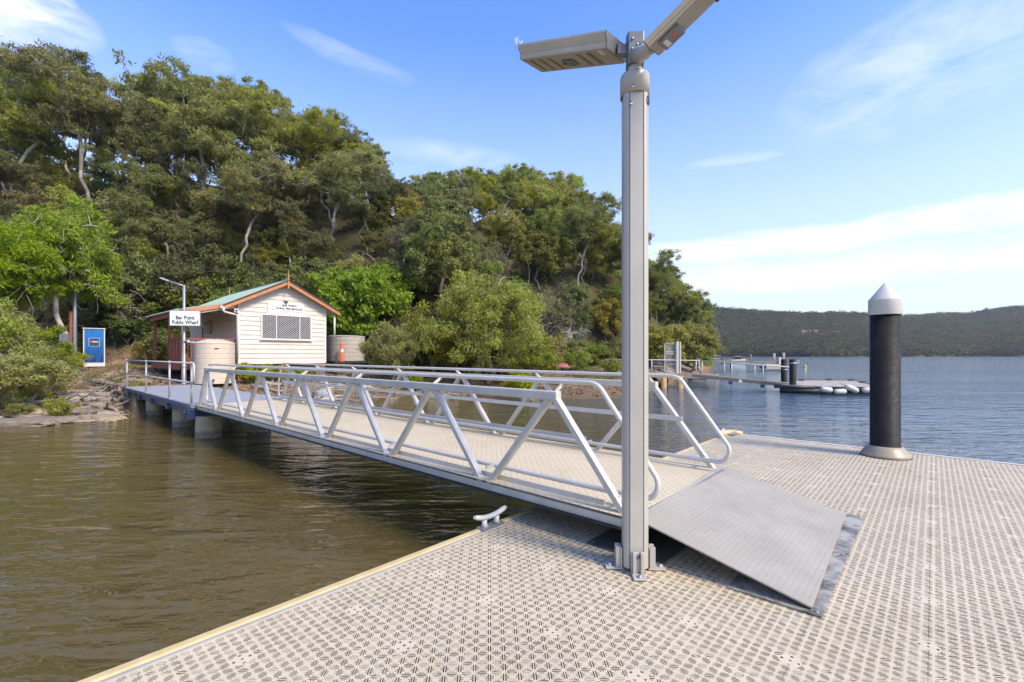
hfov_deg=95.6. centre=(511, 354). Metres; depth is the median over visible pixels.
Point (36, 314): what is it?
shrub
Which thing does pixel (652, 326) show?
headland mangrove
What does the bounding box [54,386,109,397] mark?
driftwood log
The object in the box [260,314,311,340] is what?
window
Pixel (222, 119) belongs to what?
eucalyptus tree
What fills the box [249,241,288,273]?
wattle tree
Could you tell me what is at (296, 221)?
wattle tree
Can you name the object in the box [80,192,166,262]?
wattle tree
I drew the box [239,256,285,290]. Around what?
rainforest tree
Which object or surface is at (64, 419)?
rock
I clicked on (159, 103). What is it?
eucalyptus tree
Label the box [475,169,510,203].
eucalyptus tree
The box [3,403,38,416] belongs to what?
mangrove shrub
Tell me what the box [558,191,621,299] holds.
eucalyptus tree
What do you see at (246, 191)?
eucalyptus tree
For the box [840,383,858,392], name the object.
boat fender
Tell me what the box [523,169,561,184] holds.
eucalyptus tree
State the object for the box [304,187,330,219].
rainforest tree
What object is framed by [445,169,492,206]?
eucalyptus tree
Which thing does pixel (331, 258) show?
rainforest tree
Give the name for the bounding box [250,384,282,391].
driftwood log
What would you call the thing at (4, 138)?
eucalyptus tree
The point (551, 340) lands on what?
shrub
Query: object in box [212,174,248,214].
tangled vine
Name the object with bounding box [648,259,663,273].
wattle tree
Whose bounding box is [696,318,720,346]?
wattle tree
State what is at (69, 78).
eucalyptus tree
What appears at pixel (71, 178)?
wattle tree
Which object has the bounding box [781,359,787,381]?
mooring pile
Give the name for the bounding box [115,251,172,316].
rainforest tree
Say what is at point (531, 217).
rainforest tree
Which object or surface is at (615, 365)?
mangrove shrub
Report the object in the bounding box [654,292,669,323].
wattle tree
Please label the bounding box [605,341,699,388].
jetty
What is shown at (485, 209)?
wattle tree
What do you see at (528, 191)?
wattle tree
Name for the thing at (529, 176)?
eucalyptus tree
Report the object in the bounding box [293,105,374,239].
eucalyptus tree
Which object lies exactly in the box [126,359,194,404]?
landing handrail
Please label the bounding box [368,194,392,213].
rainforest tree
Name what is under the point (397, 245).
tree
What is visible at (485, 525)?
mooring cleat
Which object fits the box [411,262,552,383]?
mangrove tree
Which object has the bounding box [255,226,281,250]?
rainforest tree
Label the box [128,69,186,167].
eucalyptus tree
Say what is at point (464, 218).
rainforest tree
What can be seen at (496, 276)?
wattle tree
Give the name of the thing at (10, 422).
rock
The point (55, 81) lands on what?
eucalyptus tree
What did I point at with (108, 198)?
rainforest tree
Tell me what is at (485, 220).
wattle tree
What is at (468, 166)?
eucalyptus tree
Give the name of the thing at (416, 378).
mangrove shrub
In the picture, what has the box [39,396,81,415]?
mangrove shrub
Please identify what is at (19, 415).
driftwood log
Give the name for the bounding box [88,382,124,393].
driftwood log
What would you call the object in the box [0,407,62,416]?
rock
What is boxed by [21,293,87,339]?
tangled vine
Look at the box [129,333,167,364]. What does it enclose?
shrub
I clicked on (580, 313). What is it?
rainforest tree
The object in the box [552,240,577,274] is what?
wattle tree
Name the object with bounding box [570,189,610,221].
eucalyptus tree
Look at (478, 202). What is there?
eucalyptus tree
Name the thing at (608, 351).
shrub
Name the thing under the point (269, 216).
tangled vine
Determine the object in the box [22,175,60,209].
wattle tree
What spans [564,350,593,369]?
mangrove shrub
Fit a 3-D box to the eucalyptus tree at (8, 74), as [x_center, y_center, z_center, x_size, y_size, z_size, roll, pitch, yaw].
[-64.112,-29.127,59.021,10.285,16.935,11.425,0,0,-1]
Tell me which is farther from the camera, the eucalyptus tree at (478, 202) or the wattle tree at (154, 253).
the eucalyptus tree at (478, 202)
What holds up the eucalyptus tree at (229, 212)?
on the ground at (352, 241)
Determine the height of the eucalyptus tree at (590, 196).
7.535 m
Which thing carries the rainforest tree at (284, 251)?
on the ground at (352, 241)
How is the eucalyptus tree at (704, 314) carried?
on the ground at (352, 241)
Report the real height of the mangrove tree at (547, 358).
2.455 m
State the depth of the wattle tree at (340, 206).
54.87 m
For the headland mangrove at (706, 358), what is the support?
on the ground at (352, 241)
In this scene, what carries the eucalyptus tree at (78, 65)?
on the ground at (352, 241)
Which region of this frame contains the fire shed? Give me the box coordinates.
[145,269,339,382]
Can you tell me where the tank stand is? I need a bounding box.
[326,361,384,373]
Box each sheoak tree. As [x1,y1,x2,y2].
[602,219,649,285]
[648,254,675,320]
[657,271,683,322]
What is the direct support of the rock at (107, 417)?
on the ground at (352, 241)
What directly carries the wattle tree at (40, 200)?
on the ground at (352, 241)
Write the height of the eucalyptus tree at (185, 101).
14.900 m
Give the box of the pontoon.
[77,434,1023,681]
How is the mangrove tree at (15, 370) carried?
on the ground at (352, 241)
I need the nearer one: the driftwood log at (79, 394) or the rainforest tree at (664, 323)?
the driftwood log at (79, 394)
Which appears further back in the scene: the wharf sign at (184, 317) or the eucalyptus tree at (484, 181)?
the eucalyptus tree at (484, 181)
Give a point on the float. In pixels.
(804, 386)
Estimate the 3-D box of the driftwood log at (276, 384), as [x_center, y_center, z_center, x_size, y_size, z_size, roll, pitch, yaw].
[-9.970,1.147,20.375,2.242,0.472,0.727,0,0,-35]
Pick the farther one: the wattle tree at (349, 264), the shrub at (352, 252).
the shrub at (352, 252)
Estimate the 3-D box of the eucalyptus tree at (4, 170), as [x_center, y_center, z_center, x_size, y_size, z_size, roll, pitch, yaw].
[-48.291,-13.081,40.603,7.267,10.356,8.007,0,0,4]
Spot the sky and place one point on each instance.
(804, 155)
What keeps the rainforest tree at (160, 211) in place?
on the ground at (352, 241)
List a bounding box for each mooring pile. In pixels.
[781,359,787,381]
[789,359,799,384]
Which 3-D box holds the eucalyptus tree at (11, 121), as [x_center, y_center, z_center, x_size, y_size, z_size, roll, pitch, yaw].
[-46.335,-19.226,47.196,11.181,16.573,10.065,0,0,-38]
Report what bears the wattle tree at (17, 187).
on the ground at (352, 241)
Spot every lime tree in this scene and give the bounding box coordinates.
[0,192,145,351]
[0,218,73,351]
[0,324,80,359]
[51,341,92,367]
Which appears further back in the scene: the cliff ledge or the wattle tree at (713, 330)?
the cliff ledge
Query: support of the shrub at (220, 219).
on the ground at (352, 241)
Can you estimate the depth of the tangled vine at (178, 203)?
54.31 m
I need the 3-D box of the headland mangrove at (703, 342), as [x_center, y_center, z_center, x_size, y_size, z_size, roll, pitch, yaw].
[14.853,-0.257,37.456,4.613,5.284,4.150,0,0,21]
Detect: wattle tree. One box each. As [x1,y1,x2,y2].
[0,181,66,224]
[0,183,24,204]
[11,151,69,200]
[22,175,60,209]
[35,160,71,185]
[41,181,90,238]
[52,175,77,202]
[70,172,97,204]
[73,138,126,182]
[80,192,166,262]
[105,187,154,217]
[118,246,158,267]
[200,226,227,245]
[213,220,259,269]
[229,210,260,240]
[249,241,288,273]
[253,206,276,232]
[277,206,313,245]
[289,160,305,185]
[328,192,353,211]
[335,254,377,338]
[348,176,363,196]
[385,186,415,210]
[391,191,434,240]
[393,192,414,218]
[426,230,457,268]
[444,259,505,314]
[471,189,496,218]
[474,188,503,219]
[478,205,515,252]
[481,203,526,259]
[484,271,507,289]
[506,176,536,213]
[508,201,533,217]
[524,171,575,243]
[524,190,577,274]
[532,192,557,214]
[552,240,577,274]
[567,229,582,255]
[575,244,608,285]
[581,269,648,341]
[585,290,621,345]
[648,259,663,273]
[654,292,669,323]
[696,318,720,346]
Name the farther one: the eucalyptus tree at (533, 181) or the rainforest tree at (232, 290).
the eucalyptus tree at (533, 181)
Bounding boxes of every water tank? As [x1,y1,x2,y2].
[194,339,234,383]
[327,335,364,360]
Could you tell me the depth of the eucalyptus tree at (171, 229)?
37.27 m
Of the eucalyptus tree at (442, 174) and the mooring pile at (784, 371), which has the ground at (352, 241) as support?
the eucalyptus tree at (442, 174)
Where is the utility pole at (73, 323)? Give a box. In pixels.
[69,244,89,367]
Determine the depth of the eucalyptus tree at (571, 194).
52.28 m
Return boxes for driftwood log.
[12,414,78,417]
[34,391,115,403]
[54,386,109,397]
[59,385,105,392]
[62,411,120,413]
[64,393,88,394]
[66,397,104,398]
[76,386,100,392]
[77,380,123,393]
[83,398,130,410]
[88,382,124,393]
[93,393,112,396]
[95,393,125,401]
[110,375,140,380]
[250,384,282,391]
[260,380,305,385]
[314,395,341,400]
[320,395,342,399]
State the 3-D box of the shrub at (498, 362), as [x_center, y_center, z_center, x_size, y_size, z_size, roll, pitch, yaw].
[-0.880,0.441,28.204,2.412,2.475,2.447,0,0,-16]
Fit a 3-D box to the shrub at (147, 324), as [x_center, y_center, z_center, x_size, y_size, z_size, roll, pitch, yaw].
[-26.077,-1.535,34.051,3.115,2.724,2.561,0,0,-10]
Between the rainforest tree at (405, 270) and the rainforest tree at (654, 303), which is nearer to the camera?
the rainforest tree at (405, 270)
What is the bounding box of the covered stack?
[648,350,666,368]
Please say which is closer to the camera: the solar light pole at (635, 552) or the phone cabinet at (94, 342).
the solar light pole at (635, 552)
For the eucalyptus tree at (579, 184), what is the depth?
70.73 m
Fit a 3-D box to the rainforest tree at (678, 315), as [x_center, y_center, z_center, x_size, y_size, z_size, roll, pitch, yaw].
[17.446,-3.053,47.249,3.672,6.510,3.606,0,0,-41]
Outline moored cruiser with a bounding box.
[731,356,745,360]
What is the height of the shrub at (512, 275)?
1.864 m
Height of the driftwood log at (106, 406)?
0.499 m
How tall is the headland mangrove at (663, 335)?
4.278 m
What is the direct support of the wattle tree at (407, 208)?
on the ground at (352, 241)
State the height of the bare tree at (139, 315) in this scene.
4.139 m
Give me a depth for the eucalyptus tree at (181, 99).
62.17 m
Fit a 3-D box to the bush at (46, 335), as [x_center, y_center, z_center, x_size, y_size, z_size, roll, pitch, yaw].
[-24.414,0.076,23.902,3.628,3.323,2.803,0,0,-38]
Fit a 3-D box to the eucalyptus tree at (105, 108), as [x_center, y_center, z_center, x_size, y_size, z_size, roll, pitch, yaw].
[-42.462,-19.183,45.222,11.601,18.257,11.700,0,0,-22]
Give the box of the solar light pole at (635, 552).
[515,0,718,580]
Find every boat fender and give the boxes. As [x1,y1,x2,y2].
[815,386,832,392]
[833,389,846,393]
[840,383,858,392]
[859,387,869,392]
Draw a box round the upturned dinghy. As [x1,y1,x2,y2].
[557,362,574,366]
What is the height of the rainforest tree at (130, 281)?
8.141 m
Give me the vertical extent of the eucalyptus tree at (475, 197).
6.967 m
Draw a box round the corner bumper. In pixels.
[723,430,742,434]
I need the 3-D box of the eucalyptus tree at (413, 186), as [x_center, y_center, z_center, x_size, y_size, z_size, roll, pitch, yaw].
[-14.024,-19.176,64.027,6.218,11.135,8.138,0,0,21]
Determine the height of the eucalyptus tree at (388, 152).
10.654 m
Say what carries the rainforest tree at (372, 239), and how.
on the ground at (352, 241)
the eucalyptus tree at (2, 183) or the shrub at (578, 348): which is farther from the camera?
the eucalyptus tree at (2, 183)
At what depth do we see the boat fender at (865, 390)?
22.51 m
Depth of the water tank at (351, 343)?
26.26 m
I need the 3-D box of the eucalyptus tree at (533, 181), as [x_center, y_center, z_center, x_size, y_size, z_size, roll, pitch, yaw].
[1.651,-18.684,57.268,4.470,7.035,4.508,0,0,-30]
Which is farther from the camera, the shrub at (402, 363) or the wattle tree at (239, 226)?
the wattle tree at (239, 226)
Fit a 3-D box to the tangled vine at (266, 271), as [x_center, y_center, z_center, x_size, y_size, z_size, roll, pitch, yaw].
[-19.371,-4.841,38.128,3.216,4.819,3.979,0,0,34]
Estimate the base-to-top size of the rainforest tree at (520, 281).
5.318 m
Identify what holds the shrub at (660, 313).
on the ground at (352, 241)
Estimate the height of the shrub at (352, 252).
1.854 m
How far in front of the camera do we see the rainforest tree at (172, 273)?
33.33 m
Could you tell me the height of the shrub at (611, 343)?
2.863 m
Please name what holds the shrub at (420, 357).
on the ground at (352, 241)
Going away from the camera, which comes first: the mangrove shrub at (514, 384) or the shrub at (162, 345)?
the mangrove shrub at (514, 384)
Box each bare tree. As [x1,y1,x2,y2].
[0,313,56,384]
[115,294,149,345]
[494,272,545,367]
[546,320,590,357]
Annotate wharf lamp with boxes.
[160,277,194,383]
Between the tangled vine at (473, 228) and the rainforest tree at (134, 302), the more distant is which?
the tangled vine at (473, 228)
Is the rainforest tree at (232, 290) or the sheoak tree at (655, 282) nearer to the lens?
the rainforest tree at (232, 290)
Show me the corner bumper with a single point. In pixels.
(731, 432)
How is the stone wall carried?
on the ground at (352, 241)
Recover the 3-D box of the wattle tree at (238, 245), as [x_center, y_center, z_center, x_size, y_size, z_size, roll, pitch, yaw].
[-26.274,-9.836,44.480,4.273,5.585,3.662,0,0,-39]
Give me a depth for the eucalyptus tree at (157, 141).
58.24 m
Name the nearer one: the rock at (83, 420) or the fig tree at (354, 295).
the rock at (83, 420)
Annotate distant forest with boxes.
[696,304,1023,356]
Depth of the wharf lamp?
18.67 m
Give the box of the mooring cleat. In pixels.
[473,505,506,530]
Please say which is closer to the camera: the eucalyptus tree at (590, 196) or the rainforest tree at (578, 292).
the rainforest tree at (578, 292)
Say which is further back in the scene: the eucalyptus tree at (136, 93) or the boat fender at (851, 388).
the eucalyptus tree at (136, 93)
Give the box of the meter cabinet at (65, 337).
[59,334,70,344]
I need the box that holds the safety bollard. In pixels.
[340,343,343,360]
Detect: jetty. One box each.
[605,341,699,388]
[714,353,787,368]
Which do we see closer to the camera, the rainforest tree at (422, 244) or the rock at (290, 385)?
the rock at (290, 385)
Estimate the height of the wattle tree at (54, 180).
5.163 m
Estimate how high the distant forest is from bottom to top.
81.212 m
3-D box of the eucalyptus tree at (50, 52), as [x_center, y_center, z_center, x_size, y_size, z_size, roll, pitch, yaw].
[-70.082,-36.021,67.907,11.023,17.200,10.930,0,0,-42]
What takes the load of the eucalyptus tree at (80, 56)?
on the ground at (352, 241)
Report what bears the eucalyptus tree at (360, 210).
on the ground at (352, 241)
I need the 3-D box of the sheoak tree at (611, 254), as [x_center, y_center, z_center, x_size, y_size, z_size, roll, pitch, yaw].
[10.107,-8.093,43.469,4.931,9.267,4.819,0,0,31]
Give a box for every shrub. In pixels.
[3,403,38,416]
[26,302,52,322]
[38,324,82,356]
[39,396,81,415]
[98,313,150,344]
[108,174,126,184]
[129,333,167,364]
[132,317,176,338]
[139,326,189,360]
[180,213,198,230]
[198,209,225,224]
[235,362,270,382]
[262,362,286,381]
[287,366,307,380]
[343,250,364,261]
[391,349,413,370]
[394,244,426,263]
[404,346,429,371]
[405,376,425,389]
[406,340,442,371]
[410,268,447,299]
[434,356,473,372]
[441,354,475,372]
[466,329,498,373]
[484,353,511,373]
[493,332,545,368]
[502,269,521,282]
[502,366,533,388]
[510,334,554,369]
[526,331,569,369]
[540,327,575,356]
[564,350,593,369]
[569,341,592,358]
[576,341,604,365]
[593,338,621,363]
[598,358,621,371]
[609,336,621,358]
[653,298,664,315]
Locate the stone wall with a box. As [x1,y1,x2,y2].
[89,378,143,405]
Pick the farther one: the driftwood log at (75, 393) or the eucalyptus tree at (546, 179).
the eucalyptus tree at (546, 179)
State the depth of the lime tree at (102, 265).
26.96 m
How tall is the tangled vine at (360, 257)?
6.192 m
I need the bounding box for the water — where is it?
[0,356,1023,681]
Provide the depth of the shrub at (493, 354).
27.79 m
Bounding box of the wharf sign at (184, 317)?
[169,310,200,325]
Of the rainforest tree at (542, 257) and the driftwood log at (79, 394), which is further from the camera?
the rainforest tree at (542, 257)
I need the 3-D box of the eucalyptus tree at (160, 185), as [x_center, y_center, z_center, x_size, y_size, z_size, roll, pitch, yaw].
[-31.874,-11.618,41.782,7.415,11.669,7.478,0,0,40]
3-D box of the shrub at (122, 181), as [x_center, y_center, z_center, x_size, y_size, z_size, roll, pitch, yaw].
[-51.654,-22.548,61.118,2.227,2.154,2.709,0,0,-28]
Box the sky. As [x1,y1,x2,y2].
[0,0,1023,315]
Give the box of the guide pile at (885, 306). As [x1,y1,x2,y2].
[859,283,912,462]
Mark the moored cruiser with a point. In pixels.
(738, 358)
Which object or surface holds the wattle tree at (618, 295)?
on the ground at (352, 241)
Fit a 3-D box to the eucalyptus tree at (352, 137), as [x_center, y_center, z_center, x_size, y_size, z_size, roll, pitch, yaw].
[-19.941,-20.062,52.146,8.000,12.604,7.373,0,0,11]
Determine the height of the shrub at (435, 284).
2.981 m
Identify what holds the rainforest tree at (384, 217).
on the ground at (352, 241)
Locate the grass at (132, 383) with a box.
[71,364,621,385]
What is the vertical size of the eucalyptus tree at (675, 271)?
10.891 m
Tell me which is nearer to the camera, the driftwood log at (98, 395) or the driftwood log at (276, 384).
the driftwood log at (98, 395)
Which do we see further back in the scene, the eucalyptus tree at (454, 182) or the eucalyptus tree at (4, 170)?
the eucalyptus tree at (454, 182)
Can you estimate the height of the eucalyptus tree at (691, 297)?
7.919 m
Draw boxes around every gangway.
[195,363,845,608]
[686,360,796,387]
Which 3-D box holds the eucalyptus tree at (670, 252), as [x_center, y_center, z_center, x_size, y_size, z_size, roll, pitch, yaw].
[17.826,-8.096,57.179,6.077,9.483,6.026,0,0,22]
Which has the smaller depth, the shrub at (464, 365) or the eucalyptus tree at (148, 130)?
the shrub at (464, 365)
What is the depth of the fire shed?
21.84 m
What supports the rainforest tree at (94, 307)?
on the ground at (352, 241)
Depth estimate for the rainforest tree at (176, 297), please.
32.89 m
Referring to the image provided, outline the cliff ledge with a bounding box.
[794,330,839,333]
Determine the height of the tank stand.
0.815 m
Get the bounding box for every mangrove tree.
[0,297,41,358]
[0,338,87,410]
[2,347,88,400]
[356,319,421,379]
[392,300,481,377]
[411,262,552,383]
[511,342,563,375]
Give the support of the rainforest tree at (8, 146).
on the ground at (352, 241)
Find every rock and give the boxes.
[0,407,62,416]
[0,418,54,426]
[18,416,79,423]
[68,408,101,414]
[72,419,94,422]
[79,414,127,421]
[288,383,301,387]
[313,389,328,397]
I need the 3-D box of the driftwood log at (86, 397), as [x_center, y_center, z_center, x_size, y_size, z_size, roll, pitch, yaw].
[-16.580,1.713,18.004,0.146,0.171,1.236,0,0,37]
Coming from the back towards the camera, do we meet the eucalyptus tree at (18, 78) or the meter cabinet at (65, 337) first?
the eucalyptus tree at (18, 78)
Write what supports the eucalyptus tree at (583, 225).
on the ground at (352, 241)
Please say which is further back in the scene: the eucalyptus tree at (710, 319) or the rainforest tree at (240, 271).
the eucalyptus tree at (710, 319)
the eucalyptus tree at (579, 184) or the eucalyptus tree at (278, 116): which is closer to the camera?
the eucalyptus tree at (278, 116)
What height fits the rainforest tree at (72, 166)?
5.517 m
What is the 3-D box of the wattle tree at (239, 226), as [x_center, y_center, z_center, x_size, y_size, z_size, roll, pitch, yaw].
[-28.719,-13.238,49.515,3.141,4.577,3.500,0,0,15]
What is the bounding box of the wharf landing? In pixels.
[123,384,284,438]
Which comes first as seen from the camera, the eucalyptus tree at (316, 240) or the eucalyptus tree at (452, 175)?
the eucalyptus tree at (316, 240)
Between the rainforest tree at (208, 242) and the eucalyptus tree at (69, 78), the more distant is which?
the eucalyptus tree at (69, 78)
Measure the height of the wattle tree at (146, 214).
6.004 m
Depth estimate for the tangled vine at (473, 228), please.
43.75 m
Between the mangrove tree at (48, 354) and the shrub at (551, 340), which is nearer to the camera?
the mangrove tree at (48, 354)
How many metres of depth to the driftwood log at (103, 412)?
15.04 m
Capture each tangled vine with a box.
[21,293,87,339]
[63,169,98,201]
[152,172,186,216]
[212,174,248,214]
[257,178,281,228]
[260,268,280,282]
[310,219,327,235]
[333,244,376,271]
[337,201,357,231]
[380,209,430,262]
[460,218,480,243]
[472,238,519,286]
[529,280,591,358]
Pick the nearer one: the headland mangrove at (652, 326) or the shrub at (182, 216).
the headland mangrove at (652, 326)
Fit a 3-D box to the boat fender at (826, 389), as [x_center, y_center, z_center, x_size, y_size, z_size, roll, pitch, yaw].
[15.273,1.720,22.658,0.757,0.317,0.396,0,0,0]
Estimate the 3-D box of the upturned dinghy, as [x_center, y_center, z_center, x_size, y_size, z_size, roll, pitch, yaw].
[3.677,0.687,31.000,1.700,0.369,0.718,0,0,0]
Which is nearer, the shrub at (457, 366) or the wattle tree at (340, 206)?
the shrub at (457, 366)
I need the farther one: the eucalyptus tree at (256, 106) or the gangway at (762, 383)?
the eucalyptus tree at (256, 106)
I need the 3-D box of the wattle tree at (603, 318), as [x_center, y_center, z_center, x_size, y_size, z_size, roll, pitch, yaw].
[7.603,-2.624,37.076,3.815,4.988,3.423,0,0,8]
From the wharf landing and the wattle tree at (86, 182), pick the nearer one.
the wharf landing
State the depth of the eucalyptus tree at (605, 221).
51.66 m
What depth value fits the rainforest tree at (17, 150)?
61.00 m
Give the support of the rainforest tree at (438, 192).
on the ground at (352, 241)
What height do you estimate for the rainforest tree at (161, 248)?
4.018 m
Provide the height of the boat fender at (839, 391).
0.274 m
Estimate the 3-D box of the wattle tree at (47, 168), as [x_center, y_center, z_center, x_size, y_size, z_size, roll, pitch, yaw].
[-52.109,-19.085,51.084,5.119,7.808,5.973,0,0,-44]
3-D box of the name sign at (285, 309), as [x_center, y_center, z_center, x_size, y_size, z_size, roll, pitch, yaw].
[-10.710,-2.125,22.048,0.039,0.550,1.690,0,0,42]
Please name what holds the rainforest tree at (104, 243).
on the ground at (352, 241)
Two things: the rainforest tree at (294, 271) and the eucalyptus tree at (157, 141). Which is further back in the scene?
the eucalyptus tree at (157, 141)
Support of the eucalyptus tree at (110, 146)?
on the ground at (352, 241)
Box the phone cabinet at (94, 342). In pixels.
[82,328,105,366]
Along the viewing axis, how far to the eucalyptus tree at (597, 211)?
47.32 m
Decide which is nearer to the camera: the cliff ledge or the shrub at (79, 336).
the shrub at (79, 336)
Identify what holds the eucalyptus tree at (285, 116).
on the ground at (352, 241)
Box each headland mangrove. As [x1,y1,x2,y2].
[648,322,691,372]
[648,323,667,349]
[670,320,726,372]
[685,352,715,367]
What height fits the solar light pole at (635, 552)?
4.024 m
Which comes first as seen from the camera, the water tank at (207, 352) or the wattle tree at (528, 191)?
the water tank at (207, 352)
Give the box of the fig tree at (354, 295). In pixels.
[306,262,415,367]
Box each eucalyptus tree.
[0,36,152,198]
[0,40,105,161]
[0,44,95,86]
[0,67,56,113]
[0,72,122,204]
[0,76,48,146]
[0,78,71,221]
[0,145,56,221]
[0,152,33,188]
[0,195,22,317]
[1,44,77,76]
[1,97,39,191]
[7,58,91,181]
[38,60,110,158]
[52,79,114,170]
[84,88,89,156]
[84,92,167,191]
[87,96,164,167]
[90,125,164,165]
[99,154,208,254]
[103,75,184,172]
[105,48,269,262]
[106,185,224,263]
[108,96,225,253]
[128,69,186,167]
[144,94,239,239]
[149,102,200,205]
[150,73,213,190]
[160,61,259,194]
[168,157,247,264]
[173,87,240,184]
[177,124,299,268]
[190,156,310,261]
[194,76,291,144]
[213,71,276,143]
[221,83,346,240]
[236,158,325,265]
[240,85,293,145]
[240,103,297,157]
[268,196,341,273]
[274,109,337,218]
[280,148,393,265]
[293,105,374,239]
[297,115,374,227]
[327,177,402,268]
[332,115,358,134]
[333,149,395,244]
[339,143,386,183]
[340,145,389,204]
[360,144,397,180]
[373,173,414,224]
[392,182,425,214]
[409,170,440,186]
[412,170,461,193]
[424,171,460,190]
[437,172,474,211]
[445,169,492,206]
[447,176,484,233]
[450,186,483,228]
[460,165,509,202]
[461,166,496,221]
[471,169,499,211]
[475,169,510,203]
[491,162,536,214]
[496,166,537,203]
[499,163,547,205]
[519,177,542,196]
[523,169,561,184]
[543,191,621,308]
[547,173,586,210]
[558,180,575,200]
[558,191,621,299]
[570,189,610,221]
[573,206,603,255]
[576,189,611,215]
[579,201,614,220]
[592,210,610,224]
[600,221,653,258]
[648,248,682,291]
[649,272,688,292]
[664,281,710,316]
[668,266,685,278]
[683,299,717,323]
[693,292,709,308]
[694,309,713,329]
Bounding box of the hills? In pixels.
[654,317,1023,356]
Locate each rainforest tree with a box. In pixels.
[1,144,12,152]
[9,146,34,158]
[46,260,161,337]
[50,288,139,327]
[59,303,92,335]
[62,151,90,181]
[70,237,149,346]
[82,177,160,251]
[82,235,126,262]
[87,153,115,179]
[89,176,126,195]
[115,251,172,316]
[131,234,171,255]
[139,188,180,235]
[140,268,223,339]
[145,238,230,334]
[166,164,185,186]
[181,246,228,292]
[185,161,212,181]
[190,226,222,262]
[190,278,244,306]
[203,252,273,290]
[210,168,221,176]
[224,205,256,224]
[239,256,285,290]
[247,252,333,322]
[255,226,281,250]
[275,238,320,266]
[302,286,337,326]
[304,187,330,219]
[320,245,350,276]
[356,225,390,267]
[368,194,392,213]
[368,201,392,242]
[371,253,434,317]
[379,249,412,315]
[401,200,478,320]
[411,173,474,269]
[413,174,449,207]
[460,236,498,267]
[486,276,547,329]
[494,186,512,209]
[506,204,560,295]
[512,207,541,252]
[528,257,562,286]
[542,298,594,342]
[558,280,590,308]
[648,291,666,320]
[660,317,672,326]
[665,298,703,326]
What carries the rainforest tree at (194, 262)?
on the ground at (352, 241)
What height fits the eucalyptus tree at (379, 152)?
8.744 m
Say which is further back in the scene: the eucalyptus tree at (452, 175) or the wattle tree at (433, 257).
the eucalyptus tree at (452, 175)
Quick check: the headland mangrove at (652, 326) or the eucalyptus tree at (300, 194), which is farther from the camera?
the eucalyptus tree at (300, 194)
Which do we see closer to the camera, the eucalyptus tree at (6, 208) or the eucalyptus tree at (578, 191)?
the eucalyptus tree at (6, 208)
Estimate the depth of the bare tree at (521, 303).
29.07 m
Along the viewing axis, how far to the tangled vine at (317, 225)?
48.78 m
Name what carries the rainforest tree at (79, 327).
on the ground at (352, 241)
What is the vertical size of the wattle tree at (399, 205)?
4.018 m
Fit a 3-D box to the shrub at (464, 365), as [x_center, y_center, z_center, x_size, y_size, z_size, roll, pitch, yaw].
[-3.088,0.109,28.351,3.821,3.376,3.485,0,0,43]
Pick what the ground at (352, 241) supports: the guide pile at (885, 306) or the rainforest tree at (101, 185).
the rainforest tree at (101, 185)
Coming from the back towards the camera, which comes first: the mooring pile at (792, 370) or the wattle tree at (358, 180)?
the wattle tree at (358, 180)
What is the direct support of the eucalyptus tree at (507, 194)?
on the ground at (352, 241)
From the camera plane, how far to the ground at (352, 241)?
36.40 m
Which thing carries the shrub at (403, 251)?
on the ground at (352, 241)
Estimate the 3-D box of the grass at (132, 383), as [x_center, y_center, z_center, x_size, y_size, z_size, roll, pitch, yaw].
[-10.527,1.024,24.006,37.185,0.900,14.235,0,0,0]
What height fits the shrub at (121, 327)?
2.702 m
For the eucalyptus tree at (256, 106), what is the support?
on the ground at (352, 241)
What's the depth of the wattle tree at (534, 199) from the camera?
52.81 m
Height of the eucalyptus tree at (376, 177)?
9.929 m
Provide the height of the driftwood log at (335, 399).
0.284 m
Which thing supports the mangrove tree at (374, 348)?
on the ground at (352, 241)
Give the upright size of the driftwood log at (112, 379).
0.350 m
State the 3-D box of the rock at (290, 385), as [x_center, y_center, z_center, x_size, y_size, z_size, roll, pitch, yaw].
[-9.502,1.431,20.396,0.701,0.412,0.569,0,0,-18]
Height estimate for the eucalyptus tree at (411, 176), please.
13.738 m
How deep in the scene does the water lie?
6.53 m
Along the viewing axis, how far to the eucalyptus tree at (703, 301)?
68.34 m
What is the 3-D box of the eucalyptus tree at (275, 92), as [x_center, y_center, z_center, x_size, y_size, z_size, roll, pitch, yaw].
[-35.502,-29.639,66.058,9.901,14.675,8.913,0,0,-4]
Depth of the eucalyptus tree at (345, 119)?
63.26 m
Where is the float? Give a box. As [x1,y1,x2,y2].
[774,379,869,394]
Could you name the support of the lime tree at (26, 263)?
on the ground at (352, 241)
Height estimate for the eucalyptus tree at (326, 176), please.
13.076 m
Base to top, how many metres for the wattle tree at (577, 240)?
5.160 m
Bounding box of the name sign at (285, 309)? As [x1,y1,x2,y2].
[267,302,303,315]
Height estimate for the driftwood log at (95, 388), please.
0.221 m
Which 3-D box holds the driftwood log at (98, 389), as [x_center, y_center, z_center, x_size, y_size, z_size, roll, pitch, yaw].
[-16.672,1.363,19.400,2.250,0.681,1.048,0,0,-39]
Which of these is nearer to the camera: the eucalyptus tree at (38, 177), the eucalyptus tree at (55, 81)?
the eucalyptus tree at (38, 177)
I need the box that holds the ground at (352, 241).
[0,165,712,417]
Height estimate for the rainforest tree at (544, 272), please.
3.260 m

